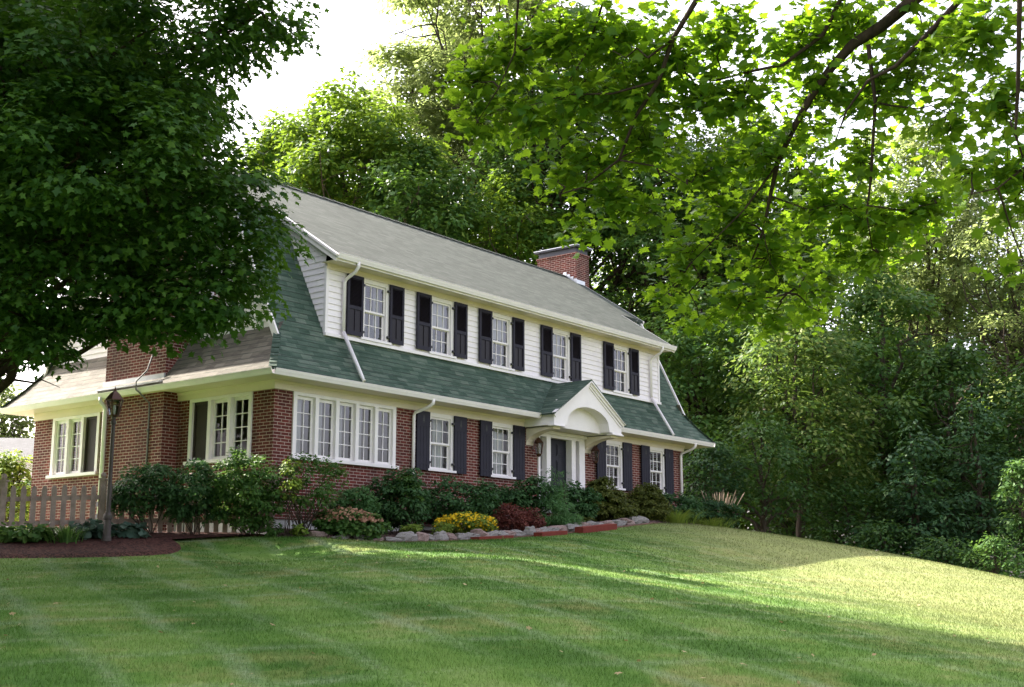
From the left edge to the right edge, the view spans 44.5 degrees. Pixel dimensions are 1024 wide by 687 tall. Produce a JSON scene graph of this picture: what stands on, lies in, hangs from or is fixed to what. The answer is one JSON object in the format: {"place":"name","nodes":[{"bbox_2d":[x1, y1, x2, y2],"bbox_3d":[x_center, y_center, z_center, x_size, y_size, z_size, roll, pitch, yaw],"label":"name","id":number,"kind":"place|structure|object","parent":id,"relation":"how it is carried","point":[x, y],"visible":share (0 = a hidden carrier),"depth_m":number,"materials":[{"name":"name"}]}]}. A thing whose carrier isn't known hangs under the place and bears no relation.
{"place":"outdoors","nodes":[
{"label":"outdoors","id":0,"kind":"place"},
{"bbox_2d":[0,523,1023,686],"bbox_3d":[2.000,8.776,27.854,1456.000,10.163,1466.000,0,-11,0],"label":"lawn","id":1,"kind":"structure","parent":0,"point":[252,546],"depth_m":13.11,"materials":[{"name":"green plant"}]},
{"bbox_2d":[0,449,32,526],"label":"tree","id":2,"kind":"object","parent":1,"relation":"on","point":[9,465],"visible":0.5,"depth_m":31.71,"materials":[{"name":"green plant"}]},
{"bbox_2d":[0,438,33,526],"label":"neighbour house","id":3,"kind":"structure","parent":1,"relation":"on","point":[25,446],"depth_m":64.67,"materials":[{"name":"white paint"}]},
{"bbox_2d":[0,381,35,437],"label":"broadleaf tree","id":4,"kind":"object","parent":1,"relation":"on","point":[17,425],"visible":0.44,"depth_m":74.31,"materials":[{"name":"green plant"}]},
{"bbox_2d":[8,480,30,529],"bbox_3d":[-12.968,4.721,33.287,1.589,2.433,1.337,0,-11,0],"label":"tree","id":5,"kind":"object","parent":1,"relation":"on","point":[28,484],"visible":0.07,"depth_m":33.14,"materials":[{"name":"green plant"}]},
{"bbox_2d":[0,532,266,557],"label":"mulch bed","id":6,"kind":"object","parent":1,"relation":"on","point":[159,543],"visible":0.78,"depth_m":21.73,"materials":[{"name":"brown soil"}]},
{"bbox_2d":[0,521,56,543],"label":"hosta","id":7,"kind":"object","parent":6,"relation":"on","point":[21,533],"visible":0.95,"depth_m":22.09,"materials":[{"name":"green plant"}]},
{"bbox_2d":[35,524,87,543],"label":"daylily","id":8,"kind":"object","parent":6,"relation":"on","point":[66,534],"visible":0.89,"depth_m":22.21,"materials":[{"name":"green plant"}]},
{"bbox_2d":[68,518,120,539],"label":"hosta","id":9,"kind":"object","parent":6,"relation":"on","point":[94,529],"visible":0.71,"depth_m":22.82,"materials":[{"name":"green plant"}]},
{"bbox_2d":[102,386,123,540],"bbox_3d":[-7.309,2.245,22.805,0.294,2.961,0.340,0,-11,0],"label":"lamp post","id":10,"kind":"object","parent":6,"relation":"on","point":[114,396],"visible":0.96,"depth_m":22.81,"materials":[{"name":"brown metal"}]},
{"bbox_2d":[112,521,150,538],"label":"hosta","id":11,"kind":"object","parent":6,"relation":"on","point":[130,530],"visible":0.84,"depth_m":23.08,"materials":[{"name":"green plant"}]},
{"bbox_2d":[0,472,275,532],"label":"picket fence","id":12,"kind":"object","parent":6,"relation":"on","point":[83,497],"visible":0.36,"depth_m":23.87,"materials":[{"name":"grey wood"}]},
{"bbox_2d":[111,462,188,532],"bbox_3d":[-7.023,3.030,24.174,1.570,1.515,1.268,3,-11,-17],"label":"shrub","id":13,"kind":"object","parent":6,"relation":"on","point":[147,480],"visible":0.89,"depth_m":23.99,"materials":[{"name":"green plant"}]},
{"bbox_2d":[155,458,233,533],"bbox_3d":[-6.106,2.993,24.118,1.637,1.598,1.276,0,-11,0],"label":"shrub","id":14,"kind":"object","parent":6,"relation":"on","point":[180,512],"visible":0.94,"depth_m":23.96,"materials":[{"name":"green plant"}]},
{"bbox_2d":[199,446,290,536],"bbox_3d":[-5.201,2.901,24.264,1.780,1.824,1.491,0,-11,0],"label":"shrub","id":15,"kind":"object","parent":6,"relation":"on","point":[255,503],"visible":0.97,"depth_m":24.04,"materials":[{"name":"green plant"}]},
{"bbox_2d":[0,0,330,392],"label":"maple tree","id":16,"kind":"object","parent":1,"relation":"on","point":[87,87],"visible":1,"depth_m":16.19,"materials":[{"name":"green plant"}]},
{"bbox_2d":[226,106,319,191],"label":"broadleaf tree","id":17,"kind":"object","parent":1,"relation":"on","point":[266,139],"visible":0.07,"depth_m":59.22,"materials":[{"name":"green plant"}]},
{"bbox_2d":[263,522,284,536],"bbox_3d":[-4.582,3.605,24.121,0.438,0.326,0.429,0,-11,0],"label":"sprout","id":18,"kind":"object","parent":1,"relation":"on","point":[269,530],"visible":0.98,"depth_m":24.08,"materials":[{"name":"green plant"}]},
{"bbox_2d":[278,459,303,536],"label":"shrub","id":19,"kind":"object","parent":1,"relation":"on","point":[293,483],"visible":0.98,"depth_m":24.08,"materials":[{"name":"green plant"}]},
{"bbox_2d":[255,66,452,222],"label":"broadleaf tree","id":20,"kind":"object","parent":1,"relation":"on","point":[317,164],"visible":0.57,"depth_m":54.86,"materials":[{"name":"green plant"}]},
{"bbox_2d":[0,155,714,534],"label":"brick house","id":21,"kind":"structure","parent":1,"relation":"on","point":[394,345],"depth_m":29.87,"materials":[{"name":"brick"}]},
{"bbox_2d":[45,412,101,478],"bbox_3d":[-10.352,2.452,29.850,2.040,1.458,0.338,-8,-13,37],"label":"window","id":22,"kind":"structure","parent":21,"relation":"in","point":[89,425],"depth_m":29.78,"materials":[{"name":"white paint"}]},
{"bbox_2d":[183,391,252,464],"bbox_3d":[-6.186,1.821,26.594,2.150,1.428,0.240,-8,-13,37],"label":"window","id":23,"kind":"structure","parent":21,"relation":"in","point":[203,416],"depth_m":26.72,"materials":[{"name":"white paint"}]},
{"bbox_2d":[289,391,398,468],"bbox_3d":[-3.662,1.927,27.188,0.338,1.420,3.200,-8,-13,37],"label":"window","id":24,"kind":"structure","parent":21,"relation":"in","point":[315,416],"depth_m":27.15,"materials":[{"name":"white paint"}]},
{"bbox_2d":[359,278,391,344],"bbox_3d":[-3.200,-0.690,28.621,0.333,1.475,0.980,-8,-13,37],"label":"window","id":25,"kind":"structure","parent":21,"relation":"in","point":[377,286],"depth_m":28.78,"materials":[{"name":"white paint"}]},
{"bbox_2d":[425,412,456,472],"bbox_3d":[-1.756,2.380,29.591,0.333,1.422,1.000,-8,-13,37],"label":"window","id":26,"kind":"structure","parent":21,"relation":"in","point":[437,443],"depth_m":29.76,"materials":[{"name":"white paint"}]},
{"bbox_2d":[428,296,456,358],"bbox_3d":[-1.749,-0.383,30.380,0.245,1.425,0.980,-8,-13,37],"label":"window","id":27,"kind":"structure","parent":21,"relation":"in","point":[439,305],"depth_m":30.56,"materials":[{"name":"white paint"}]},
{"bbox_2d":[489,312,514,370],"bbox_3d":[-0.321,-0.043,32.176,0.245,1.425,0.980,-8,-13,37],"label":"window","id":28,"kind":"structure","parent":21,"relation":"in","point":[499,320],"depth_m":32.35,"materials":[{"name":"white paint"}]},
{"bbox_2d":[491,422,515,478],"bbox_3d":[-0.333,2.719,31.379,0.333,1.422,1.000,-8,-13,37],"label":"window","id":29,"kind":"structure","parent":21,"relation":"in","point":[497,435],"depth_m":31.54,"materials":[{"name":"white paint"}]},
{"bbox_2d":[551,439,565,512],"bbox_3d":[1.155,3.527,33.226,0.062,1.980,0.950,-8,-13,37],"label":"front door","id":30,"kind":"structure","parent":21,"relation":"in","point":[558,447],"depth_m":33.38,"materials":[{"name":"black paint"}]},
{"bbox_2d":[550,328,572,381],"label":"window","id":31,"kind":"structure","parent":21,"relation":"in","point":[558,335],"depth_m":34.39,"materials":[{"name":"white paint"}]},
{"bbox_2d":[606,440,625,490],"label":"window","id":32,"kind":"structure","parent":21,"relation":"in","point":[617,444],"depth_m":35.47,"materials":[{"name":"white paint"}]},
{"bbox_2d":[612,344,631,395],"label":"window","id":33,"kind":"structure","parent":21,"relation":"in","point":[625,350],"depth_m":36.69,"materials":[{"name":"white paint"}]},
{"bbox_2d":[650,447,666,494],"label":"window","id":34,"kind":"structure","parent":21,"relation":"in","point":[661,471],"depth_m":37.27,"materials":[{"name":"white paint"}]},
{"bbox_2d":[345,139,496,247],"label":"broadleaf tree","id":35,"kind":"object","parent":1,"relation":"on","point":[405,195],"visible":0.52,"depth_m":52.28,"materials":[{"name":"green plant"}]},
{"bbox_2d":[351,39,504,221],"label":"tall tree","id":36,"kind":"object","parent":1,"relation":"on","point":[396,88],"visible":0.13,"depth_m":64.22,"materials":[{"name":"green plant"}]},
{"bbox_2d":[246,520,692,540],"bbox_3d":[1.747,4.770,31.971,2.750,1.106,20.000,-8,-13,37],"label":"planting bed","id":37,"kind":"object","parent":1,"relation":"on","point":[394,534],"visible":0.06,"depth_m":26.35,"materials":[{"name":"brown soil"}]},
{"bbox_2d":[289,523,309,536],"bbox_3d":[-4.138,3.621,24.165,0.368,0.311,0.347,9,-14,-39],"label":"sprout","id":38,"kind":"object","parent":37,"relation":"on","point":[297,530],"visible":0.96,"depth_m":24.13,"materials":[{"name":"green plant"}]},
{"bbox_2d":[271,451,349,531],"bbox_3d":[-3.974,2.965,24.668,1.606,1.761,1.223,0,-11,0],"label":"shrub","id":39,"kind":"object","parent":37,"relation":"on","point":[305,501],"visible":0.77,"depth_m":24.54,"materials":[{"name":"green plant"}]},
{"bbox_2d":[307,531,327,536],"bbox_3d":[-3.807,3.746,24.429,0.446,0.171,0.320,12,-16,-40],"label":"border stone","id":40,"kind":"object","parent":37,"relation":"on","point":[317,533],"visible":0.56,"depth_m":24.29,"materials":[{"name":"grey stone"}]},
{"bbox_2d":[311,505,385,539],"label":"sedum clump","id":41,"kind":"object","parent":37,"relation":"on","point":[337,523],"visible":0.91,"depth_m":24.52,"materials":[{"name":"green plant"}]},
{"bbox_2d":[326,485,382,515],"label":"shrub","id":42,"kind":"object","parent":37,"relation":"on","point":[346,497],"visible":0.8,"depth_m":25.61,"materials":[{"name":"green plant"}]},
{"bbox_2d":[375,521,393,534],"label":"ground shrub","id":43,"kind":"object","parent":37,"relation":"on","point":[388,527],"visible":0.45,"depth_m":25.34,"materials":[{"name":"green plant"}]},
{"bbox_2d":[361,466,437,533],"bbox_3d":[-2.437,3.458,26.938,1.731,1.613,1.459,0,-11,0],"label":"shrub","id":44,"kind":"object","parent":37,"relation":"on","point":[389,512],"visible":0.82,"depth_m":26.68,"materials":[{"name":"green plant"}]},
{"bbox_2d":[395,531,417,540],"bbox_3d":[-2.135,3.944,25.296,0.550,0.283,0.373,4,-7,-43],"label":"border stone","id":45,"kind":"object","parent":37,"relation":"on","point":[408,536],"visible":0.54,"depth_m":25.17,"materials":[{"name":"stone"}]},
{"bbox_2d":[389,473,424,525],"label":"shrub","id":46,"kind":"object","parent":37,"relation":"on","point":[410,479],"visible":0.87,"depth_m":26.58,"materials":[{"name":"green plant"}]},
{"bbox_2d":[399,524,422,533],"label":"ground shrub","id":47,"kind":"object","parent":37,"relation":"on","point":[414,528],"visible":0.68,"depth_m":25.81,"materials":[{"name":"green plant"}]},
{"bbox_2d":[416,532,428,540],"bbox_3d":[-1.869,3.984,25.630,0.341,0.256,0.391,2,-7,23],"label":"border stone","id":48,"kind":"object","parent":37,"relation":"on","point":[422,536],"visible":0.56,"depth_m":25.53,"materials":[{"name":"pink stone"}]},
{"bbox_2d":[433,530,448,539],"bbox_3d":[-1.499,4.034,26.018,0.274,0.276,0.466,-12,-10,21],"label":"border stone","id":49,"kind":"object","parent":37,"relation":"on","point":[442,535],"visible":0.6,"depth_m":25.90,"materials":[{"name":"stone"}]},
{"bbox_2d":[431,521,453,534],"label":"ground shrub","id":50,"kind":"object","parent":37,"relation":"on","point":[444,528],"visible":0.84,"depth_m":26.54,"materials":[{"name":"green plant"}]},
{"bbox_2d":[414,475,500,526],"bbox_3d":[-1.279,3.679,28.244,2.035,1.468,1.536,-3,-11,16],"label":"shrub","id":51,"kind":"object","parent":37,"relation":"on","point":[447,504],"visible":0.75,"depth_m":28.09,"materials":[{"name":"green plant"}]},
{"bbox_2d":[431,511,498,533],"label":"yellow flowers","id":52,"kind":"object","parent":37,"relation":"on","point":[475,520],"visible":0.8,"depth_m":27.34,"materials":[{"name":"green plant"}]},
{"bbox_2d":[470,529,489,536],"bbox_3d":[-0.687,4.160,27.009,0.406,0.274,0.320,23,-30,-38],"label":"border stone","id":53,"kind":"object","parent":37,"relation":"on","point":[481,532],"visible":0.49,"depth_m":26.90,"materials":[{"name":"grey stone"}]},
{"bbox_2d":[493,503,531,530],"bbox_3d":[-0.051,4.054,28.804,1.024,0.806,0.917,5,-12,-25],"label":"barberry","id":54,"kind":"object","parent":37,"relation":"on","point":[508,510],"visible":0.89,"depth_m":28.65,"materials":[{"name":"red plant"}]},
{"bbox_2d":[482,473,560,517],"bbox_3d":[0.065,3.877,30.306,2.298,1.482,1.320,0,-11,0],"label":"shrub","id":55,"kind":"object","parent":37,"relation":"on","point":[521,496],"visible":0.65,"depth_m":30.06,"materials":[{"name":"green plant"}]},
{"bbox_2d":[523,526,535,534],"bbox_3d":[0.398,4.282,28.421,0.271,0.298,0.337,-1,-5,27],"label":"border stone","id":56,"kind":"object","parent":37,"relation":"on","point":[528,530],"visible":0.59,"depth_m":28.32,"materials":[{"name":"stone"}]},
{"bbox_2d":[517,505,546,527],"bbox_3d":[0.464,4.167,29.457,0.723,0.703,0.684,-5,-12,26],"label":"barberry","id":57,"kind":"object","parent":37,"relation":"on","point":[537,522],"visible":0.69,"depth_m":29.35,"materials":[{"name":"red plant"}]},
{"bbox_2d":[528,491,584,526],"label":"feathery bush","id":58,"kind":"object","parent":37,"relation":"on","point":[558,518],"visible":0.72,"depth_m":29.95,"materials":[{"name":"green plant"}]},
{"bbox_2d":[542,466,573,513],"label":"shrub","id":59,"kind":"object","parent":37,"relation":"on","point":[560,482],"visible":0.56,"depth_m":30.61,"materials":[{"name":"green plant"}]},
{"bbox_2d":[551,479,605,520],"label":"shrub","id":60,"kind":"object","parent":37,"relation":"on","point":[588,509],"visible":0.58,"depth_m":31.19,"materials":[{"name":"green plant"}]},
{"bbox_2d":[577,476,639,521],"bbox_3d":[2.427,4.113,32.612,1.530,1.322,1.553,-10,-15,42],"label":"yew","id":61,"kind":"object","parent":37,"relation":"on","point":[616,505],"visible":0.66,"depth_m":32.29,"materials":[{"name":"green plant"}]},
{"bbox_2d":[628,516,642,523],"bbox_3d":[3.174,4.618,32.434,0.344,0.267,0.516,-13,-18,43],"label":"border stone","id":62,"kind":"object","parent":37,"relation":"on","point":[637,520],"visible":0.59,"depth_m":32.29,"materials":[{"name":"stone"}]},
{"bbox_2d":[626,482,674,521],"bbox_3d":[3.782,4.404,34.401,1.406,1.172,1.115,0,-11,0],"label":"yew","id":63,"kind":"object","parent":37,"relation":"on","point":[651,501],"visible":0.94,"depth_m":34.19,"materials":[{"name":"green plant"}]},
{"bbox_2d":[662,489,705,521],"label":"shrub","id":64,"kind":"object","parent":37,"relation":"on","point":[686,502],"visible":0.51,"depth_m":36.06,"materials":[{"name":"green plant"}]},
{"bbox_2d":[663,509,710,524],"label":"daylily","id":65,"kind":"object","parent":37,"relation":"on","point":[678,517],"visible":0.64,"depth_m":34.69,"materials":[{"name":"green plant"}]},
{"bbox_2d":[689,517,737,527],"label":"daylily","id":66,"kind":"object","parent":37,"relation":"on","point":[716,523],"visible":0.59,"depth_m":36.72,"materials":[{"name":"green plant"}]},
{"bbox_2d":[688,495,743,527],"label":"shrub","id":67,"kind":"object","parent":37,"relation":"on","point":[713,506],"visible":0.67,"depth_m":37.76,"materials":[{"name":"green plant"}]},
{"bbox_2d":[701,491,744,521],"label":"ornamental grass","id":68,"kind":"object","parent":37,"relation":"on","point":[722,498],"depth_m":38.41,"materials":[{"name":"beige plant"}]},
{"bbox_2d":[470,535,513,539],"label":"edging block","id":69,"kind":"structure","parent":1,"relation":"on","point":[494,537],"depth_m":26.46,"materials":[{"name":"red brick"}]},
{"bbox_2d":[357,0,638,259],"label":"tall tree","id":70,"kind":"object","parent":1,"relation":"on","point":[443,30],"visible":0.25,"depth_m":63.33,"materials":[{"name":"green plant"}]},
{"bbox_2d":[360,523,658,541],"bbox_3d":[0.623,4.304,28.626,0.548,0.821,11.100,-8,-14,37],"label":"brick edging","id":71,"kind":"object","parent":1,"relation":"on","point":[533,535],"visible":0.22,"depth_m":28.01,"materials":[{"name":"red brick"}]},
{"bbox_2d":[449,165,583,265],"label":"broadleaf tree","id":72,"kind":"object","parent":1,"relation":"on","point":[527,235],"visible":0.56,"depth_m":55.00,"materials":[{"name":"green plant"}]},
{"bbox_2d":[534,531,567,536],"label":"edging block","id":73,"kind":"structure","parent":1,"relation":"on","point":[546,533],"depth_m":28.11,"materials":[{"name":"red brick"}]},
{"bbox_2d":[465,18,689,298],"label":"tall tree","id":74,"kind":"object","parent":1,"relation":"on","point":[490,161],"visible":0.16,"depth_m":58.75,"materials":[{"name":"green plant"}]},
{"bbox_2d":[575,523,616,532],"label":"edging block","id":75,"kind":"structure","parent":1,"relation":"on","point":[596,528],"depth_m":29.66,"materials":[{"name":"red brick"}]},
{"bbox_2d":[590,242,739,422],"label":"woodland tree","id":76,"kind":"object","parent":1,"relation":"on","point":[638,292],"depth_m":75.15,"materials":[{"name":"green plant"}]},
{"bbox_2d":[563,110,789,386],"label":"tall tree","id":77,"kind":"object","parent":1,"relation":"on","point":[641,240],"visible":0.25,"depth_m":57.18,"materials":[{"name":"green plant"}]},
{"bbox_2d":[664,353,758,527],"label":"woodland tree","id":78,"kind":"object","parent":1,"relation":"on","point":[689,488],"visible":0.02,"depth_m":62.52,"materials":[{"name":"green plant"}]},
{"bbox_2d":[419,0,1023,346],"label":"maple tree","id":79,"kind":"object","parent":1,"relation":"on","point":[651,69],"visible":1,"depth_m":10.34,"materials":[{"name":"green plant"}]},
{"bbox_2d":[683,437,759,514],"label":"tree","id":80,"kind":"object","parent":1,"relation":"on","point":[711,483],"visible":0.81,"depth_m":40.42,"materials":[{"name":"green plant"}]},
{"bbox_2d":[637,274,808,524],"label":"broadleaf tree","id":81,"kind":"object","parent":1,"relation":"on","point":[692,381],"visible":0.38,"depth_m":48.03,"materials":[{"name":"green plant"}]},
{"bbox_2d":[607,220,854,532],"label":"woodland tree","id":82,"kind":"object","parent":1,"relation":"on","point":[788,354],"depth_m":77.66,"materials":[{"name":"green plant"}]},
{"bbox_2d":[705,410,828,532],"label":"tree","id":83,"kind":"object","parent":1,"relation":"on","point":[772,499],"visible":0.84,"depth_m":41.27,"materials":[{"name":"green plant"}]},
{"bbox_2d":[651,107,883,532],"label":"broadleaf tree","id":84,"kind":"object","parent":1,"relation":"on","point":[788,187],"visible":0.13,"depth_m":58.73,"materials":[{"name":"green plant"}]},
{"bbox_2d":[696,294,891,538],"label":"broadleaf tree","id":85,"kind":"object","parent":1,"relation":"on","point":[806,420],"visible":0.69,"depth_m":44.46,"materials":[{"name":"green plant"}]},
{"bbox_2d":[691,350,898,542],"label":"woodland tree","id":86,"kind":"object","parent":1,"relation":"on","point":[744,527],"visible":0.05,"depth_m":65.15,"materials":[{"name":"green plant"}]},
{"bbox_2d":[732,452,861,540],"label":"shrub","id":87,"kind":"object","parent":1,"relation":"on","point":[790,531],"visible":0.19,"depth_m":49.10,"materials":[{"name":"green plant"}]},
{"bbox_2d":[789,468,907,548],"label":"shrub","id":88,"kind":"object","parent":1,"relation":"on","point":[851,496],"visible":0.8,"depth_m":42.41,"materials":[{"name":"green plant"}]},
{"bbox_2d":[726,205,980,542],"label":"woodland tree","id":89,"kind":"object","parent":1,"relation":"on","point":[847,283],"visible":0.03,"depth_m":79.22,"materials":[{"name":"green plant"}]},
{"bbox_2d":[782,251,994,551],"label":"broadleaf tree","id":90,"kind":"object","parent":1,"relation":"on","point":[876,363],"visible":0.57,"depth_m":47.94,"materials":[{"name":"green plant"}]},
{"bbox_2d":[844,518,938,555],"bbox_3d":[11.983,6.969,39.905,3.081,2.722,3.108,0,-11,0],"label":"shrub","id":91,"kind":"object","parent":1,"relation":"on","point":[880,541],"visible":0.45,"depth_m":39.64,"materials":[{"name":"green plant"}]},
{"bbox_2d":[844,418,993,568],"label":"conifer","id":92,"kind":"object","parent":1,"relation":"on","point":[913,516],"visible":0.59,"depth_m":41.05,"materials":[{"name":"green plant"}]},
{"bbox_2d":[826,339,1015,559],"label":"woodland tree","id":93,"kind":"object","parent":1,"relation":"on","point":[874,516],"visible":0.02,"depth_m":67.64,"materials":[{"name":"green plant"}]},
{"bbox_2d":[827,116,1021,526],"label":"tall tree","id":94,"kind":"object","parent":1,"relation":"on","point":[935,284],"visible":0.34,"depth_m":64.89,"materials":[{"name":"green plant"}]},
{"bbox_2d":[845,238,1021,493],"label":"woodland tree","id":95,"kind":"object","parent":1,"relation":"on","point":[980,264],"visible":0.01,"depth_m":81.90,"materials":[{"name":"green plant"}]},
{"bbox_2d":[905,535,991,572],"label":"shrub","id":96,"kind":"object","parent":1,"relation":"on","point":[932,555],"visible":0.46,"depth_m":38.08,"materials":[{"name":"green plant"}]},
{"bbox_2d":[875,327,1023,536],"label":"broadleaf tree","id":97,"kind":"object","parent":1,"relation":"on","point":[944,395],"visible":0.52,"depth_m":46.69,"materials":[{"name":"green plant"}]},
{"bbox_2d":[922,370,1023,558],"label":"woodland tree","id":98,"kind":"object","parent":1,"relation":"on","point":[984,458],"visible":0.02,"depth_m":64.20,"materials":[{"name":"green plant"}]},
{"bbox_2d":[924,385,1023,578],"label":"conifer","id":99,"kind":"object","parent":1,"relation":"on","point":[978,462],"visible":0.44,"depth_m":42.16,"materials":[{"name":"green plant"}]},
{"bbox_2d":[937,195,1023,480],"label":"broadleaf tree","id":100,"kind":"object","parent":1,"relation":"on","point":[1010,345],"visible":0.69,"depth_m":60.93,"materials":[{"name":"green plant"}]},
{"bbox_2d":[956,531,1023,578],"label":"bush","id":101,"kind":"object","parent":1,"relation":"on","point":[994,546],"visible":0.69,"depth_m":36.77,"materials":[{"name":"green plant"}]},
{"bbox_2d":[974,349,1023,549],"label":"broadleaf tree","id":102,"kind":"object","parent":1,"relation":"on","point":[1010,411],"visible":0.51,"depth_m":45.50,"materials":[{"name":"green plant"}]},
{"bbox_2d":[975,264,1023,456],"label":"woodland tree","id":103,"kind":"object","parent":1,"relation":"on","point":[1022,309],"visible":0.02,"depth_m":78.88,"materials":[{"name":"green plant"}]},
{"bbox_2d":[991,456,1023,567],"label":"bush","id":104,"kind":"object","parent":1,"relation":"on","point":[1017,467],"visible":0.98,"depth_m":38.70,"materials":[{"name":"green plant"}]},
{"bbox_2d":[0,0,1023,577],"label":"sky","id":105,"kind":"structure","parent":0,"point":[346,29],"materials":[{"name":"white"}]},
{"bbox_2d":[5,536,1023,684],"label":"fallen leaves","id":106,"kind":"object","parent":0,"point":[528,627],"visible":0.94,"depth_m":12.73,"materials":[{"name":"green plant"}]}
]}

